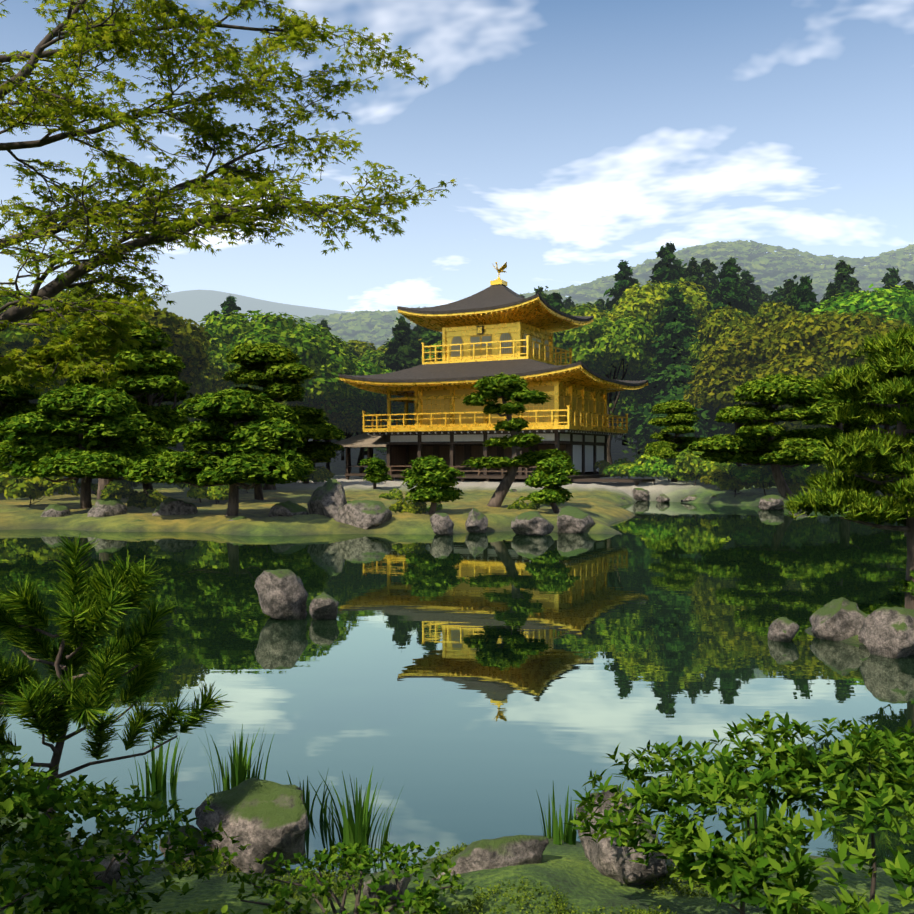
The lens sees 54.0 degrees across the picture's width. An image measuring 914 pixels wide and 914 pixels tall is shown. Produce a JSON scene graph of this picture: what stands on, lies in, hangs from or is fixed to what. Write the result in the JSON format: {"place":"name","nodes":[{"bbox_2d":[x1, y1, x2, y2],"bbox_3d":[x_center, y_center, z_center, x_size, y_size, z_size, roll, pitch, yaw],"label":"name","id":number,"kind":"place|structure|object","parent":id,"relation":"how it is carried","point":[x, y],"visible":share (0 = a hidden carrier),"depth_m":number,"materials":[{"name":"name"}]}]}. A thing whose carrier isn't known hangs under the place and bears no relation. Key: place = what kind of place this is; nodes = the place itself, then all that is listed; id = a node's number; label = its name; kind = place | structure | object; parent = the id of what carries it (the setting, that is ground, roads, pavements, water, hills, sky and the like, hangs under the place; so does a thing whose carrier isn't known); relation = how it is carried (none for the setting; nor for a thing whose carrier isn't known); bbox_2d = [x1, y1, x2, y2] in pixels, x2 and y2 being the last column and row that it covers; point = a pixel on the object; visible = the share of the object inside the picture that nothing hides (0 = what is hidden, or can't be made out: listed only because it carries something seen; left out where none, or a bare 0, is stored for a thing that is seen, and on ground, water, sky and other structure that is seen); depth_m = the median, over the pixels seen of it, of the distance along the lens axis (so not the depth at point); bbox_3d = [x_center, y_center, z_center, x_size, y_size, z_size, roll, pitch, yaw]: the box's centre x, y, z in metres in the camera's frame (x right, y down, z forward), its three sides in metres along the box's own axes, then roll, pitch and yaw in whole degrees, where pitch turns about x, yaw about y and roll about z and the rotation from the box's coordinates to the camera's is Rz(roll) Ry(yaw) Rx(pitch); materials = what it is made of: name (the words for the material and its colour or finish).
{"place":"outdoors","nodes":[
{"label":"outdoors","id":0,"kind":"place"},
{"bbox_2d":[0,501,913,875],"bbox_3d":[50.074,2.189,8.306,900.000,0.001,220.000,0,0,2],"label":"pond water","id":1,"kind":"structure","parent":0,"point":[454,691],"depth_m":9.65,"materials":[{"name":"liquid"}]},
{"bbox_2d":[128,735,191,797],"bbox_3d":[-1.916,2.031,5.905,0.342,0.418,0.400,0,0,13],"label":"iris tuft","id":2,"kind":"object","parent":1,"relation":"on","point":[157,778],"visible":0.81,"depth_m":5.87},
{"bbox_2d":[199,720,273,792],"bbox_3d":[-1.396,1.961,5.678,0.414,0.556,0.432,0,0,2],"label":"iris tuft","id":3,"kind":"object","parent":1,"relation":"on","point":[240,768],"visible":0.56,"depth_m":5.66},
{"bbox_2d":[195,777,308,873],"bbox_3d":[-1.065,1.983,4.736,0.689,0.512,0.430,0,0,16],"label":"rock","id":4,"kind":"object","parent":1,"relation":"on","point":[267,817],"visible":0.77,"depth_m":4.61,"materials":[{"name":"stone"}]},
{"bbox_2d":[254,569,307,619],"bbox_3d":[-2.386,1.900,12.163,0.645,0.786,0.622,0,0,-32],"label":"rock","id":5,"kind":"object","parent":1,"relation":"in","point":[282,594],"visible":0.94,"depth_m":11.98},
{"bbox_2d":[286,768,339,821],"bbox_3d":[-0.893,2.073,5.437,0.375,0.333,0.319,0,0,2],"label":"iris tuft","id":6,"kind":"object","parent":1,"relation":"on","point":[307,808],"visible":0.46,"depth_m":5.40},
{"bbox_2d":[309,592,338,619],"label":"rock","id":7,"kind":"object","parent":1,"relation":"in","point":[323,605],"visible":0.96,"depth_m":11.98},
{"bbox_2d":[309,768,402,867],"bbox_3d":[-0.536,1.976,4.947,0.426,0.528,0.472,0,0,-36],"label":"iris tuft","id":8,"kind":"object","parent":1,"relation":"on","point":[357,831],"visible":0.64,"depth_m":4.95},
{"bbox_2d":[511,511,553,535],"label":"rock","id":9,"kind":"object","parent":1,"relation":"in","point":[533,523],"visible":0.95,"depth_m":24.87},
{"bbox_2d":[739,784,802,853],"bbox_3d":[1.731,1.978,4.961,0.397,0.522,0.388,0,0,24],"label":"iris tuft","id":10,"kind":"object","parent":1,"relation":"on","point":[762,819],"visible":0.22,"depth_m":4.97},
{"bbox_2d":[758,494,783,509],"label":"rock","id":11,"kind":"object","parent":1,"relation":"on","point":[771,502],"visible":0.93,"depth_m":36.83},
{"bbox_2d":[768,617,798,641],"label":"rock","id":12,"kind":"object","parent":1,"relation":"in","point":[783,629],"visible":0.93,"depth_m":10.61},
{"bbox_2d":[0,251,913,913],"bbox_3d":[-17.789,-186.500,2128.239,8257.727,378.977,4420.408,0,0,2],"label":"ground","id":13,"kind":"structure","parent":0,"point":[578,877],"depth_m":26.14,"materials":[{"name":"plant"}]},
{"bbox_2d":[0,371,40,441],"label":"pine","id":14,"kind":"object","parent":13,"relation":"on","point":[17,402],"visible":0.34,"depth_m":41.51,"materials":[{"name":"green plant"}]},
{"bbox_2d":[0,472,78,506],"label":"clipped shrub","id":15,"kind":"object","parent":13,"relation":"on","point":[19,487],"visible":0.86,"depth_m":32.74,"materials":[{"name":"green plant"}]},
{"bbox_2d":[0,289,79,492],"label":"garden tree","id":16,"kind":"object","parent":13,"relation":"on","point":[16,338],"visible":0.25,"depth_m":41.15,"materials":[{"name":"green plant"}]},
{"bbox_2d":[39,504,70,516],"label":"rock","id":17,"kind":"object","parent":13,"relation":"on","point":[53,510],"visible":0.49,"depth_m":28.23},
{"bbox_2d":[6,287,158,485],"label":"garden tree","id":18,"kind":"object","parent":13,"relation":"on","point":[59,295],"visible":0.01,"depth_m":44.71,"materials":[{"name":"green plant"}]},
{"bbox_2d":[0,383,176,508],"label":"pine","id":19,"kind":"object","parent":13,"relation":"on","point":[44,445],"visible":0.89,"depth_m":29.96,"materials":[{"name":"green plant"}]},
{"bbox_2d":[0,320,193,500],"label":"pine","id":20,"kind":"object","parent":13,"relation":"on","point":[156,372],"visible":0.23,"depth_m":36.04,"materials":[{"name":"green plant"}]},
{"bbox_2d":[69,829,140,888],"bbox_3d":[-1.672,1.903,4.283,0.318,0.219,0.333,0,0,9],"label":"rock","id":21,"kind":"object","parent":13,"relation":"on","point":[113,873],"visible":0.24,"depth_m":4.16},
{"bbox_2d":[87,498,126,516],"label":"rock","id":22,"kind":"object","parent":13,"relation":"on","point":[107,507],"visible":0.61,"depth_m":28.18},
{"bbox_2d":[100,481,129,499],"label":"clipped shrub","id":23,"kind":"object","parent":13,"relation":"on","point":[116,490],"visible":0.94,"depth_m":35.32,"materials":[{"name":"green plant"}]},
{"bbox_2d":[0,533,232,819],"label":"pine sapling","id":24,"kind":"object","parent":13,"relation":"on","point":[90,606],"visible":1,"depth_m":4.41,"materials":[{"name":"green plant"}]},
{"bbox_2d":[0,744,250,913],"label":"shrub","id":25,"kind":"object","parent":13,"relation":"on","point":[31,797],"visible":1,"depth_m":3.19,"materials":[{"name":"green plant"}]},
{"bbox_2d":[83,383,193,434],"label":"pine","id":26,"kind":"object","parent":13,"relation":"on","point":[169,396],"visible":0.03,"depth_m":49.79,"materials":[{"name":"green plant"}]},
{"bbox_2d":[72,307,210,494],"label":"garden tree","id":27,"kind":"object","parent":13,"relation":"on","point":[189,340],"visible":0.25,"depth_m":40.66,"materials":[{"name":"green plant"}]},
{"bbox_2d":[42,895,250,913],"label":"shrub","id":28,"kind":"object","parent":13,"relation":"on","point":[120,903],"visible":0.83,"depth_m":2.94,"materials":[{"name":"green plant"}]},
{"bbox_2d":[126,489,167,509],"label":"clipped shrub","id":29,"kind":"object","parent":13,"relation":"on","point":[140,499],"visible":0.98,"depth_m":30.56,"materials":[{"name":"green plant"}]},
{"bbox_2d":[152,497,197,515],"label":"rock","id":30,"kind":"object","parent":13,"relation":"on","point":[170,506],"visible":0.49,"depth_m":28.21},
{"bbox_2d":[159,825,206,866],"bbox_3d":[-1.435,2.037,4.672,0.236,0.191,0.218,0,0,-5],"label":"rock","id":31,"kind":"object","parent":13,"relation":"on","point":[197,834],"visible":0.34,"depth_m":4.68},
{"bbox_2d":[144,318,236,404],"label":"garden tree","id":32,"kind":"object","parent":13,"relation":"on","point":[200,387],"visible":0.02,"depth_m":51.73,"materials":[{"name":"green plant"}]},
{"bbox_2d":[158,846,240,876],"bbox_3d":[-1.301,2.084,4.618,0.465,0.118,0.388,0,0,20],"label":"moss cushion","id":33,"kind":"object","parent":13,"relation":"on","point":[183,867],"visible":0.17,"depth_m":4.54,"materials":[{"name":"green plant"}]},
{"bbox_2d":[186,484,228,504],"bbox_3d":[-9.104,1.578,33.211,1.670,1.626,1.937,0,0,-12],"label":"clipped shrub","id":34,"kind":"object","parent":13,"relation":"on","point":[219,492],"visible":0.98,"depth_m":32.73,"materials":[{"name":"green plant"}]},
{"bbox_2d":[180,295,242,453],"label":"forest tree","id":35,"kind":"object","parent":13,"relation":"on","point":[228,305],"visible":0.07,"depth_m":76.17,"materials":[{"name":"green plant"}]},
{"bbox_2d":[124,387,309,515],"bbox_3d":[-7.345,-0.034,27.685,5.787,4.199,5.762,0,0,2],"label":"shore pine","id":36,"kind":"object","parent":13,"relation":"on","point":[257,445],"visible":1,"depth_m":26.65,"materials":[{"name":"green plant"}]},
{"bbox_2d":[0,0,457,395],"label":"maple","id":37,"kind":"object","parent":13,"relation":"on","point":[83,352],"visible":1,"depth_m":6.49,"materials":[{"name":"green plant"}]},
{"bbox_2d":[230,402,314,499],"bbox_3d":[-7.930,-0.140,35.695,6.050,4.409,6.076,0,0,-34],"label":"pine","id":38,"kind":"object","parent":13,"relation":"on","point":[304,461],"visible":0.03,"depth_m":36.13,"materials":[{"name":"green plant"}]},
{"bbox_2d":[197,310,364,403],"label":"garden tree","id":39,"kind":"object","parent":13,"relation":"on","point":[314,349],"visible":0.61,"depth_m":55.48,"materials":[{"name":"green plant"}]},
{"bbox_2d":[222,342,345,489],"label":"pine","id":40,"kind":"object","parent":13,"relation":"on","point":[276,372],"visible":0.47,"depth_m":43.94,"materials":[{"name":"green plant"}]},
{"bbox_2d":[268,500,308,516],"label":"rock","id":41,"kind":"object","parent":13,"relation":"on","point":[288,508],"visible":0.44,"depth_m":27.37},
{"bbox_2d":[265,866,363,902],"bbox_3d":[-0.693,2.052,4.245,0.517,0.121,0.462,0,0,2],"label":"shrub","id":42,"kind":"object","parent":13,"relation":"on","point":[294,877],"visible":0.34,"depth_m":4.32,"materials":[{"name":"green plant"}]},
{"bbox_2d":[304,466,334,483],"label":"clipped shrub","id":43,"kind":"object","parent":13,"relation":"on","point":[323,473],"visible":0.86,"depth_m":47.19,"materials":[{"name":"green plant"}]},
{"bbox_2d":[296,416,344,483],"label":"pine","id":44,"kind":"object","parent":13,"relation":"on","point":[318,451],"visible":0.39,"depth_m":46.87,"materials":[{"name":"green plant"}]},
{"bbox_2d":[307,479,346,517],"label":"rock","id":45,"kind":"object","parent":13,"relation":"on","point":[328,498],"visible":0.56,"depth_m":27.39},
{"bbox_2d":[286,390,368,470],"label":"garden tree","id":46,"kind":"object","parent":13,"relation":"on","point":[356,427],"visible":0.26,"depth_m":60.17,"materials":[{"name":"green plant"}]},
{"bbox_2d":[233,841,466,913],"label":"shrub","id":47,"kind":"object","parent":13,"relation":"on","point":[423,903],"visible":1,"depth_m":3.56,"materials":[{"name":"green plant"}]},
{"bbox_2d":[324,395,385,476],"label":"garden tree","id":48,"kind":"object","parent":13,"relation":"on","point":[348,419],"visible":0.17,"depth_m":59.82,"materials":[{"name":"green plant"}]},
{"bbox_2d":[300,359,413,476],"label":"garden tree","id":49,"kind":"object","parent":13,"relation":"on","point":[370,368],"visible":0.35,"depth_m":60.84,"materials":[{"name":"green plant"}]},
{"bbox_2d":[334,500,391,529],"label":"rock","id":50,"kind":"object","parent":13,"relation":"on","point":[366,514],"visible":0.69,"depth_m":26.05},
{"bbox_2d":[343,340,388,454],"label":"forest tree","id":51,"kind":"object","parent":13,"relation":"on","point":[360,348],"visible":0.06,"depth_m":86.08,"materials":[{"name":"green plant"}]},
{"bbox_2d":[334,349,399,464],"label":"forest tree","id":52,"kind":"object","parent":13,"relation":"on","point":[369,356],"visible":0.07,"depth_m":78.79,"materials":[{"name":"green plant"}]},
{"bbox_2d":[358,457,392,488],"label":"tree","id":53,"kind":"object","parent":13,"relation":"on","point":[377,469],"visible":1,"depth_m":43.85,"materials":[{"name":"green plant"}]},
{"bbox_2d":[363,869,411,906],"bbox_3d":[-0.317,1.942,4.058,0.225,0.172,0.216,0,0,35],"label":"rock","id":54,"kind":"object","parent":13,"relation":"on","point":[391,885],"visible":0.47,"depth_m":3.99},
{"bbox_2d":[364,319,421,457],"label":"forest tree","id":55,"kind":"object","parent":13,"relation":"on","point":[399,352],"visible":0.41,"depth_m":71.78,"materials":[{"name":"green plant"}]},
{"bbox_2d":[389,498,426,513],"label":"clipped shrub","id":56,"kind":"object","parent":13,"relation":"on","point":[400,506],"visible":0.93,"depth_m":27.95,"materials":[{"name":"green plant"}]},
{"bbox_2d":[413,327,441,364],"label":"forest tree","id":57,"kind":"object","parent":13,"relation":"on","point":[430,336],"visible":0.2,"depth_m":73.33,"materials":[{"name":"green plant"}]},
{"bbox_2d":[400,455,464,513],"bbox_3d":[-0.748,0.987,28.064,1.996,2.136,1.757,0,0,-43],"label":"island pine","id":58,"kind":"object","parent":13,"relation":"on","point":[429,475],"visible":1,"depth_m":27.66,"materials":[{"name":"green plant"}]},
{"bbox_2d":[430,513,453,535],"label":"rock","id":59,"kind":"object","parent":13,"relation":"on","point":[442,524],"visible":0.94,"depth_m":24.89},
{"bbox_2d":[465,508,487,532],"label":"rock","id":60,"kind":"object","parent":13,"relation":"on","point":[476,521],"visible":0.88,"depth_m":25.73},
{"bbox_2d":[432,835,548,879],"bbox_3d":[0.170,1.959,4.304,0.588,0.296,0.291,0,0,-21],"label":"rock","id":61,"kind":"object","parent":13,"relation":"on","point":[482,854],"visible":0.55,"depth_m":4.24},
{"bbox_2d":[334,262,654,485],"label":"golden pavilion","id":62,"kind":"structure","parent":13,"relation":"on","point":[497,326],"depth_m":53.08,"materials":[{"name":"gold metal"}]},
{"bbox_2d":[462,372,571,506],"bbox_3d":[1.900,-0.440,30.522,3.635,4.912,2.743,0,0,23],"label":"island pine","id":63,"kind":"object","parent":13,"relation":"on","point":[513,388],"visible":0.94,"depth_m":30.23,"materials":[{"name":"green plant"}]},
{"bbox_2d":[440,875,594,913],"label":"shrub","id":64,"kind":"object","parent":13,"relation":"on","point":[479,902],"visible":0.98,"depth_m":3.72,"materials":[{"name":"green plant"}]},
{"bbox_2d":[524,457,579,513],"bbox_3d":[3.030,1.038,28.793,1.885,2.107,2.254,0,0,2],"label":"island pine","id":65,"kind":"object","parent":13,"relation":"on","point":[550,476],"visible":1,"depth_m":28.54,"materials":[{"name":"green plant"}]},
{"bbox_2d":[536,784,576,844],"bbox_3d":[0.571,2.033,4.964,0.243,0.412,0.235,0,0,-26],"label":"iris tuft","id":66,"kind":"object","parent":13,"relation":"on","point":[568,836],"visible":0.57,"depth_m":4.93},
{"bbox_2d":[557,505,595,533],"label":"rock","id":67,"kind":"object","parent":13,"relation":"on","point":[570,519],"visible":0.85,"depth_m":25.73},
{"bbox_2d":[544,292,616,427],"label":"forest tree","id":68,"kind":"object","parent":13,"relation":"on","point":[554,300],"visible":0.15,"depth_m":71.33,"materials":[{"name":"green plant"}]},
{"bbox_2d":[560,302,602,316],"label":"forest tree","id":69,"kind":"object","parent":13,"relation":"on","point":[581,309],"visible":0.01,"depth_m":79.86,"materials":[{"name":"green plant"}]},
{"bbox_2d":[293,240,913,349],"bbox_3d":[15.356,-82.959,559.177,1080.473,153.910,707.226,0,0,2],"label":"hill forest","id":70,"kind":"object","parent":13,"relation":"on","point":[358,319],"visible":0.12,"depth_m":564.09,"materials":[{"name":"green plant"}]},
{"bbox_2d":[553,316,659,464],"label":"forest tree","id":71,"kind":"object","parent":13,"relation":"on","point":[608,344],"visible":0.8,"depth_m":69.20,"materials":[{"name":"green plant"}]},
{"bbox_2d":[578,358,656,415],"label":"forest tree","id":72,"kind":"object","parent":13,"relation":"on","point":[624,396],"visible":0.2,"depth_m":70.87,"materials":[{"name":"green plant"}]},
{"bbox_2d":[603,260,638,445],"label":"forest tree","id":73,"kind":"object","parent":13,"relation":"on","point":[623,279],"visible":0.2,"depth_m":86.35,"materials":[{"name":"green plant"}]},
{"bbox_2d":[576,785,667,884],"bbox_3d":[0.828,1.873,4.386,0.351,0.536,0.651,0,0,-20],"label":"rock","id":74,"kind":"object","parent":13,"relation":"on","point":[603,857],"visible":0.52,"depth_m":4.22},
{"bbox_2d":[588,904,676,913],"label":"moss cushion","id":75,"kind":"object","parent":13,"relation":"on","point":[643,912],"visible":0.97,"depth_m":3.66,"materials":[{"name":"green plant"}]},
{"bbox_2d":[611,310,669,462],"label":"forest tree","id":76,"kind":"object","parent":13,"relation":"on","point":[640,449],"visible":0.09,"depth_m":71.69,"materials":[{"name":"green plant"}]},
{"bbox_2d":[574,278,712,452],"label":"forest tree","id":77,"kind":"object","parent":13,"relation":"on","point":[648,299],"visible":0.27,"depth_m":75.06,"materials":[{"name":"green plant"}]},
{"bbox_2d":[628,456,675,484],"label":"clipped shrub","id":78,"kind":"object","parent":13,"relation":"on","point":[663,468],"visible":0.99,"depth_m":46.26,"materials":[{"name":"green plant"}]},
{"bbox_2d":[647,242,687,291],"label":"forest tree","id":79,"kind":"object","parent":13,"relation":"on","point":[664,269],"visible":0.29,"depth_m":84.14,"materials":[{"name":"green plant"}]},
{"bbox_2d":[642,399,705,481],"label":"pine","id":80,"kind":"object","parent":13,"relation":"on","point":[678,419],"visible":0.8,"depth_m":50.31,"materials":[{"name":"green plant"}]},
{"bbox_2d":[615,285,734,451],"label":"forest tree","id":81,"kind":"object","parent":13,"relation":"on","point":[675,316],"visible":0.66,"depth_m":68.98,"materials":[{"name":"green plant"}]},
{"bbox_2d":[639,861,711,897],"bbox_3d":[1.036,2.002,4.218,0.458,0.117,0.402,0,0,2],"label":"moss cushion","id":82,"kind":"object","parent":13,"relation":"on","point":[676,886],"visible":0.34,"depth_m":4.15,"materials":[{"name":"green plant"}]},
{"bbox_2d":[682,257,711,317],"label":"forest tree","id":83,"kind":"object","parent":13,"relation":"on","point":[693,271],"visible":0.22,"depth_m":86.28,"materials":[{"name":"green plant"}]},
{"bbox_2d":[675,448,733,485],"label":"clipped shrub","id":84,"kind":"object","parent":13,"relation":"on","point":[695,465],"visible":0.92,"depth_m":45.34,"materials":[{"name":"green plant"}]},
{"bbox_2d":[700,258,720,302],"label":"forest tree","id":85,"kind":"object","parent":13,"relation":"on","point":[711,282],"visible":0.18,"depth_m":97.67,"materials":[{"name":"green plant"}]},
{"bbox_2d":[682,338,744,466],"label":"forest tree","id":86,"kind":"object","parent":13,"relation":"on","point":[692,353],"visible":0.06,"depth_m":67.07,"materials":[{"name":"green plant"}]},
{"bbox_2d":[695,310,755,456],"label":"forest tree","id":87,"kind":"object","parent":13,"relation":"on","point":[726,426],"visible":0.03,"depth_m":69.98,"materials":[{"name":"green plant"}]},
{"bbox_2d":[699,261,758,326],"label":"forest tree","id":88,"kind":"object","parent":13,"relation":"on","point":[728,292],"visible":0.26,"depth_m":77.22,"materials":[{"name":"green plant"}]},
{"bbox_2d":[563,711,913,913],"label":"shrub","id":89,"kind":"object","parent":13,"relation":"on","point":[727,782],"visible":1,"depth_m":3.29,"materials":[{"name":"green plant"}]},
{"bbox_2d":[711,471,768,496],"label":"clipped shrub","id":90,"kind":"object","parent":13,"relation":"on","point":[726,480],"visible":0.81,"depth_m":41.20,"materials":[{"name":"green plant"}]},
{"bbox_2d":[683,321,799,421],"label":"garden tree","id":91,"kind":"object","parent":13,"relation":"on","point":[732,362],"visible":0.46,"depth_m":57.33,"materials":[{"name":"green plant"}]},
{"bbox_2d":[696,300,804,404],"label":"forest tree","id":92,"kind":"object","parent":13,"relation":"on","point":[721,325],"visible":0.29,"depth_m":61.50,"materials":[{"name":"green plant"}]},
{"bbox_2d":[737,270,764,313],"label":"forest tree","id":93,"kind":"object","parent":13,"relation":"on","point":[752,289],"visible":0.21,"depth_m":98.45,"materials":[{"name":"green plant"}]},
{"bbox_2d":[685,373,848,498],"bbox_3d":[14.749,-0.740,40.171,6.948,5.886,6.768,0,0,42],"label":"shore pine","id":94,"kind":"object","parent":13,"relation":"on","point":[759,441],"visible":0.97,"depth_m":38.70,"materials":[{"name":"green plant"}]},
{"bbox_2d":[737,275,829,465],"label":"forest tree","id":95,"kind":"object","parent":13,"relation":"on","point":[802,298],"visible":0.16,"depth_m":65.88,"materials":[{"name":"green plant"}]},
{"bbox_2d":[777,403,843,430],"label":"garden tree","id":96,"kind":"object","parent":13,"relation":"on","point":[795,425],"visible":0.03,"depth_m":56.25,"materials":[{"name":"green plant"}]},
{"bbox_2d":[747,310,910,380],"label":"garden tree","id":97,"kind":"object","parent":13,"relation":"on","point":[840,337],"visible":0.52,"depth_m":50.14,"materials":[{"name":"green plant"}]},
{"bbox_2d":[779,375,893,474],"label":"shore pine","id":98,"kind":"object","parent":13,"relation":"on","point":[820,433],"visible":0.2,"depth_m":40.79,"materials":[{"name":"green plant"}]},
{"bbox_2d":[809,597,867,641],"bbox_3d":[4.582,2.006,10.931,0.603,0.591,0.626,0,0,-16],"label":"rock","id":99,"kind":"object","parent":13,"relation":"on","point":[840,619],"visible":0.76,"depth_m":10.71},
{"bbox_2d":[823,260,859,300],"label":"forest tree","id":100,"kind":"object","parent":13,"relation":"on","point":[844,279],"visible":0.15,"depth_m":81.46,"materials":[{"name":"green plant"}]},
{"bbox_2d":[781,323,913,609],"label":"pine","id":101,"kind":"object","parent":13,"relation":"on","point":[853,493],"visible":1,"depth_m":11.03,"materials":[{"name":"green plant"}]},
{"bbox_2d":[811,284,913,328],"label":"forest tree","id":102,"kind":"object","parent":13,"relation":"on","point":[881,302],"visible":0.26,"depth_m":61.79,"materials":[{"name":"green plant"}]},
{"bbox_2d":[859,607,913,658],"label":"rock","id":103,"kind":"object","parent":13,"relation":"on","point":[887,632],"visible":0.88,"depth_m":9.82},
{"bbox_2d":[881,267,901,299],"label":"forest tree","id":104,"kind":"object","parent":13,"relation":"on","point":[891,278],"visible":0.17,"depth_m":98.81,"materials":[{"name":"green plant"}]},
{"bbox_2d":[0,0,913,311],"label":"sky","id":105,"kind":"structure","parent":0,"point":[578,139],"materials":[{"name":"blue"}]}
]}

